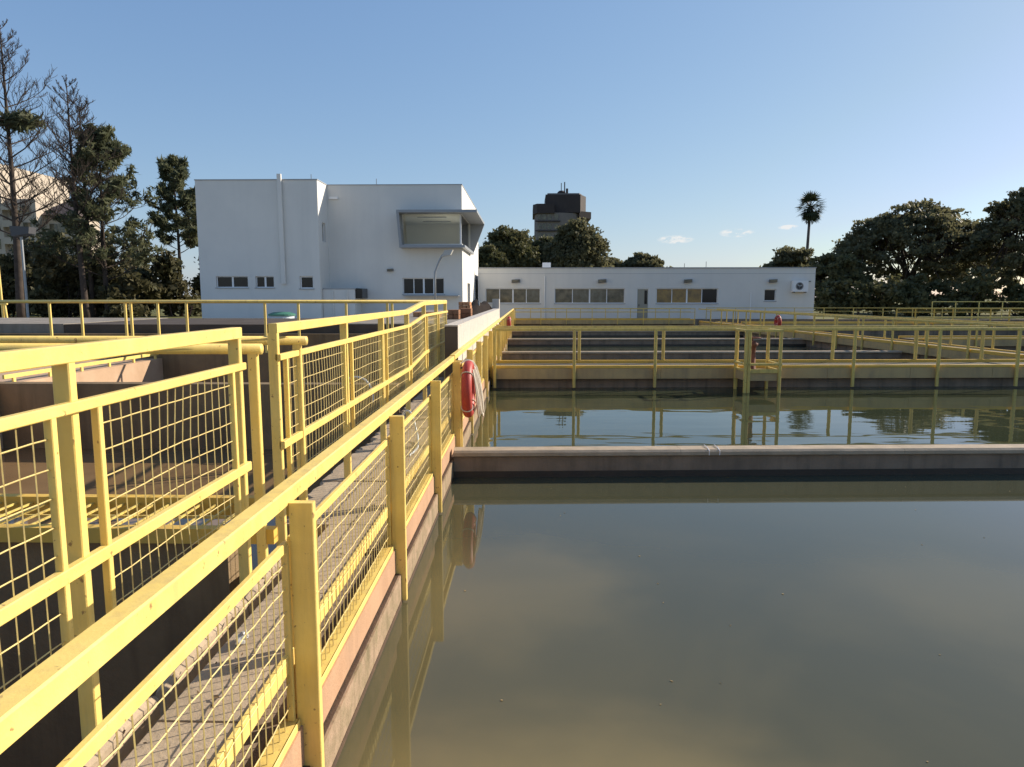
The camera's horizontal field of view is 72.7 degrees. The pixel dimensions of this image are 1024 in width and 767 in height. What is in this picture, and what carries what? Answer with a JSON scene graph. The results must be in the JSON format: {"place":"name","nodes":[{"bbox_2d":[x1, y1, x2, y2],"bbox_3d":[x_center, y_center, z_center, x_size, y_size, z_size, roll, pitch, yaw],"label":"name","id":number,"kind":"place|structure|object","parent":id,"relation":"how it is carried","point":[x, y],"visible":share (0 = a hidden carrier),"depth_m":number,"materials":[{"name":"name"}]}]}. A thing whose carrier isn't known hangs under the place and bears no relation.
{"place":"outdoors","nodes":[
{"label":"outdoors","id":0,"kind":"place"},
{"bbox_2d":[0,164,100,258],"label":"apartment building","id":1,"kind":"structure","parent":0,"point":[6,243],"depth_m":106.69,"materials":[{"name":"paint"}]},
{"bbox_2d":[23,222,30,226],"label":"window","id":2,"kind":"structure","parent":1,"relation":"in","point":[27,224],"depth_m":105.47,"materials":[{"name":"grey glass"}]},
{"bbox_2d":[49,224,57,231],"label":"window","id":3,"kind":"structure","parent":1,"relation":"in","point":[52,226],"depth_m":107.42,"materials":[{"name":"grey glass"}]},
{"bbox_2d":[58,224,65,233],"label":"window","id":4,"kind":"structure","parent":1,"relation":"in","point":[60,228],"depth_m":107.42,"materials":[{"name":"grey glass"}]},
{"bbox_2d":[0,448,355,570],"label":"water","id":5,"kind":"structure","parent":0,"point":[10,467],"depth_m":8.48,"materials":[{"name":"liquid"}]},
{"bbox_2d":[0,300,442,352],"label":"guard railing","id":6,"kind":"object","parent":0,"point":[130,302],"visible":0.7,"depth_m":13.77,"materials":[{"name":"yellow metal"}]},
{"bbox_2d":[0,0,1023,297],"label":"sky","id":7,"kind":"structure","parent":0,"point":[693,133],"materials":[{"name":"blue"}]},
{"bbox_2d":[8,298,1023,318],"bbox_3d":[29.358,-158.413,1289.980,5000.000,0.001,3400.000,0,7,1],"label":"ground","id":8,"kind":"structure","parent":0,"point":[154,314],"depth_m":61.54,"materials":[{"name":"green plant"}]},
{"bbox_2d":[0,416,2,448],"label":"basin wall","id":9,"kind":"structure","parent":8,"relation":"on","point":[1,440],"depth_m":9.80,"materials":[{"name":"concrete"}]},
{"bbox_2d":[0,19,82,317],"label":"bare pine","id":10,"kind":"object","parent":8,"relation":"on","point":[18,120],"visible":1,"depth_m":49.11,"materials":[{"name":"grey plant"}]},
{"bbox_2d":[17,74,126,317],"bbox_3d":[-33.358,-14.047,53.436,7.438,18.335,5.972,0,7,1],"label":"bare pine","id":11,"kind":"object","parent":8,"relation":"on","point":[84,293],"visible":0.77,"depth_m":52.87,"materials":[{"name":"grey plant"}]},
{"bbox_2d":[41,94,110,317],"bbox_3d":[-34.444,-14.100,56.377,5.317,17.702,5.298,0,7,1],"label":"bare pine","id":12,"kind":"object","parent":8,"relation":"on","point":[93,313],"visible":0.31,"depth_m":56.30,"materials":[{"name":"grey plant"}]},
{"bbox_2d":[0,244,157,317],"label":"thicket","id":13,"kind":"object","parent":8,"relation":"on","point":[59,278],"visible":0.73,"depth_m":56.72,"materials":[{"name":"green plant"}]},
{"bbox_2d":[6,228,154,314],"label":"thicket","id":14,"kind":"object","parent":8,"relation":"on","point":[30,241],"visible":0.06,"depth_m":65.96,"materials":[{"name":"green plant"}]},
{"bbox_2d":[0,354,163,381],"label":"basin wall","id":15,"kind":"structure","parent":8,"relation":"on","point":[137,368],"depth_m":12.53,"materials":[{"name":"concrete"}]},
{"bbox_2d":[7,123,167,317],"bbox_3d":[-33.279,-12.870,55.433,7.992,15.504,10.762,6,9,42],"label":"green pine","id":16,"kind":"object","parent":8,"relation":"on","point":[102,143],"visible":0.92,"depth_m":54.85,"materials":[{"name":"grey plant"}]},
{"bbox_2d":[119,248,201,316],"bbox_3d":[-30.503,-9.220,61.863,9.805,7.529,7.428,0,7,1],"label":"thicket","id":17,"kind":"object","parent":8,"relation":"on","point":[170,285],"visible":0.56,"depth_m":60.27,"materials":[{"name":"green plant"}]},
{"bbox_2d":[146,154,197,315],"bbox_3d":[-29.379,-12.945,61.252,5.708,14.215,4.913,0,7,1],"label":"green pine","id":18,"kind":"object","parent":8,"relation":"on","point":[173,169],"visible":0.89,"depth_m":60.47,"materials":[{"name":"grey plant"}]},
{"bbox_2d":[184,219,197,248],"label":"broadleaf tree","id":19,"kind":"object","parent":8,"relation":"on","point":[190,221],"visible":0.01,"depth_m":89.64,"materials":[{"name":"green plant"}]},
{"bbox_2d":[0,382,399,449],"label":"basin wall","id":20,"kind":"structure","parent":8,"relation":"on","point":[17,397],"depth_m":9.74,"materials":[{"name":"grey concrete"}]},
{"bbox_2d":[349,376,373,402],"bbox_3d":[-2.144,0.079,9.666,0.521,0.365,0.050,3,8,20],"label":"hose","id":21,"kind":"object","parent":20,"relation":"on","point":[366,382],"visible":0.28,"depth_m":9.60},
{"bbox_2d":[0,318,443,410],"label":"basin wall","id":22,"kind":"structure","parent":8,"relation":"on","point":[175,365],"depth_m":14.23,"materials":[{"name":"brown concrete"}]},
{"bbox_2d":[338,310,460,324],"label":"yard slab","id":23,"kind":"structure","parent":22,"relation":"on","point":[398,320],"depth_m":15.54,"materials":[{"name":"concrete"}]},
{"bbox_2d":[413,312,433,316],"bbox_3d":[-2.331,-1.895,19.173,0.728,0.147,0.425,0,7,1],"label":"brick stack","id":24,"kind":"object","parent":23,"relation":"on","point":[417,314],"visible":0.27,"depth_m":18.98,"materials":[{"name":"brick"}]},
{"bbox_2d":[447,309,460,318],"bbox_3d":[-1.435,-1.712,17.211,0.277,0.227,0.531,0,7,1],"label":"brick stack","id":25,"kind":"object","parent":23,"relation":"on","point":[453,314],"visible":1,"depth_m":16.97,"materials":[{"name":"brown brick"}]},
{"bbox_2d":[459,302,471,309],"bbox_3d":[-1.357,-2.171,20.223,0.334,0.397,0.636,0,7,1],"label":"brick stack","id":26,"kind":"object","parent":23,"relation":"on","point":[465,305],"visible":0.45,"depth_m":19.92,"materials":[{"name":"brick"}]},
{"bbox_2d":[460,308,471,318],"bbox_3d":[-1.169,-1.795,17.799,0.272,0.247,0.530,0,7,1],"label":"brick stack","id":27,"kind":"object","parent":23,"relation":"on","point":[465,312],"visible":0.86,"depth_m":17.55,"materials":[{"name":"orange brick"}]},
{"bbox_2d":[460,300,491,315],"bbox_3d":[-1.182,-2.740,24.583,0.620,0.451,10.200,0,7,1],"label":"tarpaulin heap","id":28,"kind":"object","parent":23,"relation":"on","point":[484,306],"visible":0.64,"depth_m":22.23,"materials":[{"name":"fabric"}]},
{"bbox_2d":[478,243,511,266],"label":"broadleaf tree","id":29,"kind":"object","parent":8,"relation":"on","point":[490,255],"visible":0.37,"depth_m":81.60,"materials":[{"name":"green plant"}]},
{"bbox_2d":[483,225,540,266],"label":"broadleaf tree","id":30,"kind":"object","parent":8,"relation":"on","point":[512,244],"visible":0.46,"depth_m":84.87,"materials":[{"name":"green plant"}]},
{"bbox_2d":[528,234,553,266],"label":"broadleaf tree","id":31,"kind":"object","parent":8,"relation":"on","point":[541,243],"visible":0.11,"depth_m":89.29,"materials":[{"name":"green plant"}]},
{"bbox_2d":[539,217,614,266],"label":"broadleaf tree","id":32,"kind":"object","parent":8,"relation":"on","point":[579,242],"visible":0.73,"depth_m":82.45,"materials":[{"name":"green plant"}]},
{"bbox_2d":[603,256,623,266],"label":"broadleaf tree","id":33,"kind":"object","parent":8,"relation":"on","point":[615,262],"visible":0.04,"depth_m":95.83,"materials":[{"name":"green plant"}]},
{"bbox_2d":[621,252,671,266],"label":"broadleaf tree","id":34,"kind":"object","parent":8,"relation":"on","point":[639,259],"visible":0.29,"depth_m":95.10,"materials":[{"name":"green plant"}]},
{"bbox_2d":[478,263,816,318],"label":"building","id":35,"kind":"structure","parent":8,"relation":"on","point":[546,285],"depth_m":53.84,"materials":[{"name":"white paint"}]},
{"bbox_2d":[486,289,540,303],"bbox_3d":[0.074,-6.789,54.158,4.374,1.195,0.240,0,7,1],"label":"window","id":36,"kind":"structure","parent":35,"relation":"in","point":[506,296],"depth_m":54.24,"materials":[{"name":"grey glass"}]},
{"bbox_2d":[512,279,519,282],"bbox_3d":[0.303,-7.913,53.787,0.672,0.303,0.306,0,7,1],"label":"wall floodlight","id":37,"kind":"object","parent":35,"relation":"attached to","point":[516,281],"depth_m":53.64,"materials":[{"name":"metal"}]},
{"bbox_2d":[554,289,625,303],"bbox_3d":[6.028,-6.773,54.025,5.541,1.195,0.240,0,7,1],"label":"window","id":38,"kind":"structure","parent":35,"relation":"in","point":[562,296],"depth_m":54.10,"materials":[{"name":"grey glass"}]},
{"bbox_2d":[598,279,606,282],"bbox_3d":[6.962,-7.894,53.638,0.672,0.303,0.306,0,7,1],"label":"wall floodlight","id":39,"kind":"object","parent":35,"relation":"attached to","point":[602,280],"depth_m":53.49,"materials":[{"name":"metal"}]},
{"bbox_2d":[636,288,648,317],"bbox_3d":[10.126,-6.192,54.009,0.919,2.343,0.090,0,7,1],"label":"door","id":40,"kind":"structure","parent":35,"relation":"in","point":[642,294],"depth_m":53.97,"materials":[{"name":"white metal"}]},
{"bbox_2d":[655,288,718,303],"bbox_3d":[13.541,-6.752,53.857,4.843,1.195,0.240,0,7,1],"label":"window","id":41,"kind":"structure","parent":35,"relation":"in","point":[664,295],"depth_m":53.93,"materials":[{"name":"beige glass"}]},
{"bbox_2d":[684,279,691,282],"bbox_3d":[13.546,-7.876,53.490,0.672,0.303,0.306,0,7,1],"label":"wall floodlight","id":42,"kind":"object","parent":35,"relation":"attached to","point":[687,280],"depth_m":53.34,"materials":[{"name":"metal"}]},
{"bbox_2d":[763,289,776,301],"bbox_3d":[19.908,-6.790,53.707,1.001,0.936,0.240,0,7,1],"label":"window","id":43,"kind":"structure","parent":35,"relation":"in","point":[769,296],"depth_m":53.78,"materials":[{"name":"black glass"}]},
{"bbox_2d":[769,279,777,282],"bbox_3d":[20.022,-7.858,53.345,0.672,0.303,0.306,0,7,1],"label":"wall floodlight","id":44,"kind":"object","parent":35,"relation":"attached to","point":[773,280],"depth_m":53.20,"materials":[{"name":"metal"}]},
{"bbox_2d":[791,281,810,292],"bbox_3d":[22.178,-7.415,53.268,1.472,0.918,0.471,0,7,1],"label":"air conditioner","id":45,"kind":"object","parent":35,"relation":"attached to","point":[799,286],"visible":1,"depth_m":53.09,"materials":[{"name":"white paint"}]},
{"bbox_2d":[759,245,823,281],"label":"broadleaf tree","id":46,"kind":"object","parent":8,"relation":"on","point":[786,256],"visible":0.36,"depth_m":85.12,"materials":[{"name":"green plant"}]},
{"bbox_2d":[795,190,828,266],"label":"palm tree","id":47,"kind":"object","parent":8,"relation":"on","point":[809,214],"visible":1,"depth_m":92.44,"materials":[{"name":"green plant"}]},
{"bbox_2d":[805,253,876,310],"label":"broadleaf tree","id":48,"kind":"object","parent":8,"relation":"on","point":[832,267],"visible":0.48,"depth_m":68.78,"materials":[{"name":"green plant"}]},
{"bbox_2d":[706,308,1002,319],"bbox_3d":[30.681,-5.239,52.273,32.025,0.920,0.050,0,7,1],"label":"guard railing","id":49,"kind":"object","parent":8,"relation":"on","point":[853,313],"visible":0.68,"depth_m":52.35,"materials":[{"name":"yellow metal"}]},
{"bbox_2d":[694,319,1023,325],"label":"basin wall","id":50,"kind":"structure","parent":8,"relation":"on","point":[714,320],"depth_m":53.30,"materials":[{"name":"concrete"}]},
{"bbox_2d":[826,197,1005,292],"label":"spreading tree","id":51,"kind":"object","parent":8,"relation":"on","point":[886,233],"visible":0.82,"depth_m":70.79,"materials":[{"name":"green plant"}]},
{"bbox_2d":[814,268,1023,315],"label":"thicket","id":52,"kind":"object","parent":8,"relation":"on","point":[915,292],"visible":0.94,"depth_m":63.49,"materials":[{"name":"green plant"}]},
{"bbox_2d":[925,240,1023,300],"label":"broadleaf tree","id":53,"kind":"object","parent":8,"relation":"on","point":[996,297],"visible":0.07,"depth_m":81.45,"materials":[{"name":"green plant"}]},
{"bbox_2d":[931,301,1023,316],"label":"guard railing","id":54,"kind":"object","parent":8,"relation":"on","point":[972,301],"visible":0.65,"depth_m":58.72,"materials":[{"name":"yellow metal"}]},
{"bbox_2d":[954,186,1023,297],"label":"spreading tree","id":55,"kind":"object","parent":8,"relation":"on","point":[1004,221],"visible":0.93,"depth_m":65.12,"materials":[{"name":"green plant"}]},
{"bbox_2d":[533,182,590,240],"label":"tower block","id":56,"kind":"structure","parent":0,"point":[554,210],"depth_m":161.75,"materials":[{"name":"concrete"}]},
{"bbox_2d":[335,474,1023,766],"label":"water","id":57,"kind":"structure","parent":0,"point":[848,609],"depth_m":5.08,"materials":[{"name":"liquid"}]},
{"bbox_2d":[467,334,1023,446],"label":"water","id":58,"kind":"structure","parent":0,"point":[662,416],"depth_m":14.34,"materials":[{"name":"liquid"}]},
{"bbox_2d":[230,341,507,766],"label":"basin wall","id":59,"kind":"structure","parent":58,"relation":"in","point":[345,685],"depth_m":4.36,"materials":[{"name":"concrete"}]},
{"bbox_2d":[0,356,454,766],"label":"fence","id":60,"kind":"object","parent":59,"relation":"on","point":[32,698],"visible":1,"depth_m":3.09,"materials":[{"name":"yellow metal"}]},
{"bbox_2d":[84,365,482,766],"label":"walkway","id":61,"kind":"structure","parent":59,"relation":"on","point":[328,486],"depth_m":3.10,"materials":[{"name":"concrete"}]},
{"bbox_2d":[0,327,251,739],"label":"fence","id":62,"kind":"object","parent":61,"relation":"on","point":[69,581],"visible":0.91,"depth_m":2.54,"materials":[{"name":"yellow metal"}]},
{"bbox_2d":[236,630,248,645],"bbox_3d":[-1.260,1.192,3.261,0.054,0.054,0.125,0,7,1],"label":"plastic scrap","id":63,"kind":"object","parent":61,"relation":"on","point":[241,635],"visible":0.76,"depth_m":3.24,"materials":[{"name":"white plastic"}]},
{"bbox_2d":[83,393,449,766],"bbox_3d":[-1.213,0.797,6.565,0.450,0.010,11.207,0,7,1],"label":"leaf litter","id":64,"kind":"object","parent":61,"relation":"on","point":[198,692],"visible":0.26,"depth_m":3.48,"materials":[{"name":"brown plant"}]},
{"bbox_2d":[267,300,447,545],"bbox_3d":[-1.392,-0.085,9.062,0.084,1.936,9.260,0,7,1],"label":"fence","id":65,"kind":"object","parent":61,"relation":"on","point":[280,444],"visible":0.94,"depth_m":6.05,"materials":[{"name":"yellow metal"}]},
{"bbox_2d":[402,410,418,456],"bbox_3d":[-1.089,0.519,7.580,0.217,0.327,1.060,-2,7,-15],"label":"hose","id":66,"kind":"object","parent":61,"relation":"on","point":[405,411],"visible":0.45,"depth_m":7.94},
{"bbox_2d":[444,299,499,396],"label":"parapet wall","id":67,"kind":"structure","parent":61,"relation":"on","point":[460,333],"depth_m":12.80,"materials":[{"name":"concrete"}]},
{"bbox_2d":[450,308,514,446],"bbox_3d":[-0.344,-2.188,30.653,0.182,1.550,41.852,0,7,1],"label":"fence","id":68,"kind":"object","parent":59,"relation":"on","point":[481,354],"visible":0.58,"depth_m":14.31,"materials":[{"name":"yellow metal"}]},
{"bbox_2d":[461,360,475,417],"bbox_3d":[-0.615,0.077,9.851,0.166,0.814,0.814,0,7,1],"label":"life ring","id":69,"kind":"object","parent":68,"relation":"hanging from","point":[468,394],"visible":0.98,"depth_m":9.53,"materials":[{"name":"red plastic"}]},
{"bbox_2d":[461,359,483,417],"bbox_3d":[-0.551,0.071,10.098,0.326,0.850,0.594,3,8,23],"label":"life ring","id":70,"kind":"object","parent":68,"relation":"hanging from","point":[478,391],"visible":0.79,"depth_m":10.01,"materials":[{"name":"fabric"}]},
{"bbox_2d":[507,316,510,325],"bbox_3d":[-0.138,-2.772,31.913,0.202,0.620,0.620,0,7,1],"label":"life ring","id":71,"kind":"object","parent":68,"relation":"hanging from","point":[508,320],"visible":0.74,"depth_m":31.65,"materials":[{"name":"red plastic"}]},
{"bbox_2d":[514,318,693,325],"bbox_3d":[6.636,-3.917,50.797,13.000,1.660,1.400,0,7,0],"label":"footbridge","id":72,"kind":"object","parent":58,"relation":"in","point":[607,322],"visible":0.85,"depth_m":50.04,"materials":[{"name":"paint"}]},
{"bbox_2d":[514,308,694,323],"bbox_3d":[6.635,-4.812,49.931,13.005,1.150,0.050,0,7,0],"label":"guard railing","id":73,"kind":"object","parent":72,"relation":"attached to","point":[604,308],"visible":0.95,"depth_m":49.84,"materials":[{"name":"yellow metal"}]},
{"bbox_2d":[530,309,680,318],"bbox_3d":[6.663,-5.152,51.248,13.000,0.800,0.050,0,7,0],"label":"guard railing","id":74,"kind":"object","parent":72,"relation":"on","point":[605,313],"visible":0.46,"depth_m":51.23,"materials":[{"name":"yellow metal"}]},
{"bbox_2d":[512,331,742,336],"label":"weir wall","id":75,"kind":"structure","parent":58,"relation":"in","point":[623,333],"depth_m":42.52,"materials":[{"name":"concrete"}]},
{"bbox_2d":[508,338,805,345],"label":"weir wall","id":76,"kind":"structure","parent":58,"relation":"in","point":[638,342],"depth_m":34.38,"materials":[{"name":"concrete"}]},
{"bbox_2d":[502,350,901,359],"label":"weir wall","id":77,"kind":"structure","parent":58,"relation":"in","point":[669,355],"depth_m":26.25,"materials":[{"name":"concrete"}]},
{"bbox_2d":[453,444,1023,477],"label":"weir wall","id":78,"kind":"structure","parent":58,"relation":"in","point":[704,460],"depth_m":9.39,"materials":[{"name":"concrete"}]},
{"bbox_2d":[492,359,1023,387],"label":"footbridge","id":79,"kind":"object","parent":58,"relation":"in","point":[720,373],"visible":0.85,"depth_m":18.60,"materials":[{"name":"paint"}]},
{"bbox_2d":[494,325,987,359],"bbox_3d":[6.508,-1.131,19.668,14.000,1.000,0.070,0,7,-1],"label":"guard railing","id":80,"kind":"object","parent":79,"relation":"on","point":[832,342],"visible":0.88,"depth_m":19.60,"materials":[{"name":"yellow metal"}]},
{"bbox_2d":[492,327,1023,387],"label":"guard railing","id":81,"kind":"object","parent":79,"relation":"attached to","point":[855,330],"visible":0.97,"depth_m":18.28,"materials":[{"name":"yellow metal"}]},
{"bbox_2d":[733,328,783,392],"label":"valve platform","id":82,"kind":"structure","parent":58,"relation":"on","point":[747,374],"depth_m":17.55,"materials":[{"name":"yellow metal"}]},
{"bbox_2d":[744,337,761,368],"bbox_3d":[6.167,-0.769,17.882,0.436,0.860,0.436,0,7,1],"label":"valve pedestal","id":83,"kind":"object","parent":82,"relation":"on","point":[753,347],"visible":0.56,"depth_m":17.79,"materials":[{"name":"metal"}]},
{"bbox_2d":[698,321,1023,358],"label":"footbridge","id":84,"kind":"object","parent":58,"relation":"in","point":[845,343],"visible":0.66,"depth_m":27.86,"materials":[{"name":"paint"}]},
{"bbox_2d":[699,309,1023,358],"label":"guard railing","id":85,"kind":"object","parent":84,"relation":"attached to","point":[927,333],"visible":0.72,"depth_m":27.48,"materials":[{"name":"yellow metal"}]},
{"bbox_2d":[718,309,1023,348],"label":"guard railing","id":86,"kind":"object","parent":84,"relation":"on","point":[993,336],"visible":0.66,"depth_m":29.68,"materials":[{"name":"yellow metal"}]},
{"bbox_2d":[741,321,1023,333],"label":"footbridge","id":87,"kind":"object","parent":58,"relation":"in","point":[841,323],"visible":0.3,"depth_m":45.13,"materials":[{"name":"paint"}]},
{"bbox_2d":[895,308,1023,327],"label":"guard railing","id":88,"kind":"object","parent":87,"relation":"on","point":[971,312],"visible":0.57,"depth_m":44.64,"materials":[{"name":"metal"}]},
{"bbox_2d":[898,336,1023,351],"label":"footbridge","id":89,"kind":"object","parent":58,"relation":"in","point":[1006,342],"visible":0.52,"depth_m":29.73,"materials":[{"name":"paint"}]},
{"bbox_2d":[917,317,1023,346],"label":"guard railing","id":90,"kind":"object","parent":89,"relation":"attached to","point":[976,336],"visible":0.57,"depth_m":29.50,"materials":[{"name":"yellow metal"}]},
{"bbox_2d":[774,315,781,325],"bbox_3d":[12.461,-2.880,32.621,0.202,0.660,0.660,0,7,1],"label":"life ring","id":91,"kind":"object","parent":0,"point":[777,320],"visible":0.85,"depth_m":32.42,"materials":[{"name":"red plastic"}]},
{"label":"yard paving","id":92,"kind":"structure","parent":0,"visible":0},
{"bbox_2d":[0,275,7,317],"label":"ladder frame","id":93,"kind":"object","parent":92,"relation":"on","point":[3,308],"visible":0.33,"depth_m":22.21,"materials":[{"name":"yellow paint"}]},
{"bbox_2d":[9,226,35,317],"bbox_3d":[-28.011,-6.160,40.190,1.131,5.724,0.600,0,7,1],"label":"lamp post","id":94,"kind":"object","parent":92,"relation":"on","point":[19,231],"visible":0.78,"depth_m":39.93,"materials":[{"name":"grey metal"}]},
{"bbox_2d":[268,312,295,317],"bbox_3d":[-12.606,-3.477,38.157,1.440,0.901,1.440,0,7,1],"label":"water tank","id":95,"kind":"object","parent":92,"relation":"on","point":[281,315],"visible":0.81,"depth_m":37.60,"materials":[{"name":"green plastic"}]},
{"bbox_2d":[194,174,483,317],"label":"office building","id":96,"kind":"structure","parent":92,"relation":"on","point":[279,238],"depth_m":42.49,"materials":[{"name":"white paint"}]},
{"bbox_2d":[217,276,247,287],"bbox_3d":[-16.883,-6.145,42.116,1.929,0.677,0.060,0,7,1],"label":"window","id":97,"kind":"structure","parent":96,"relation":"in","point":[222,281],"depth_m":42.11,"materials":[{"name":"black glass"}]},
{"bbox_2d":[256,276,273,287],"bbox_3d":[-14.894,-6.140,42.071,1.106,0.677,0.060,0,7,1],"label":"window","id":98,"kind":"structure","parent":96,"relation":"in","point":[261,281],"depth_m":42.07,"materials":[{"name":"black glass"}]},
{"bbox_2d":[300,276,313,288],"bbox_3d":[-12.355,-6.104,42.018,0.812,0.734,0.060,0,7,1],"label":"window","id":99,"kind":"structure","parent":96,"relation":"in","point":[306,281],"depth_m":42.01,"materials":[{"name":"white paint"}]},
{"bbox_2d":[402,278,444,294],"bbox_3d":[-5.557,-6.100,43.789,2.726,1.060,0.240,0,7,1],"label":"window","id":100,"kind":"structure","parent":96,"relation":"in","point":[411,286],"depth_m":43.86,"materials":[{"name":"black glass"}]},
{"bbox_2d":[323,288,367,317],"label":"annexe","id":101,"kind":"structure","parent":92,"relation":"on","point":[333,309],"depth_m":42.39,"materials":[{"name":"white paint"}]},
{"bbox_2d":[434,250,452,299],"bbox_3d":[-3.697,-5.103,37.752,1.062,4.227,0.440,0,7,1],"label":"lamp post","id":102,"kind":"object","parent":92,"relation":"on","point":[447,253],"visible":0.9,"depth_m":37.56,"materials":[{"name":"grey metal"}]},
{"label":"chamber floor","id":103,"kind":"structure","parent":0,"visible":0},
{"bbox_2d":[0,494,296,766],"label":"footbridge","id":104,"kind":"object","parent":103,"relation":"on","point":[52,737],"visible":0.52,"depth_m":4.32,"materials":[{"name":"yellow paint"}]},
{"bbox_2d":[0,343,267,564],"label":"pipe handrail","id":105,"kind":"object","parent":104,"relation":"attached to","point":[252,351],"visible":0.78,"depth_m":4.01,"materials":[{"name":"yellow metal"}]},
{"bbox_2d":[0,336,307,499],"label":"pipe handrail","id":106,"kind":"object","parent":104,"relation":"attached to","point":[296,342],"visible":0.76,"depth_m":4.77,"materials":[{"name":"yellow metal"}]}
]}

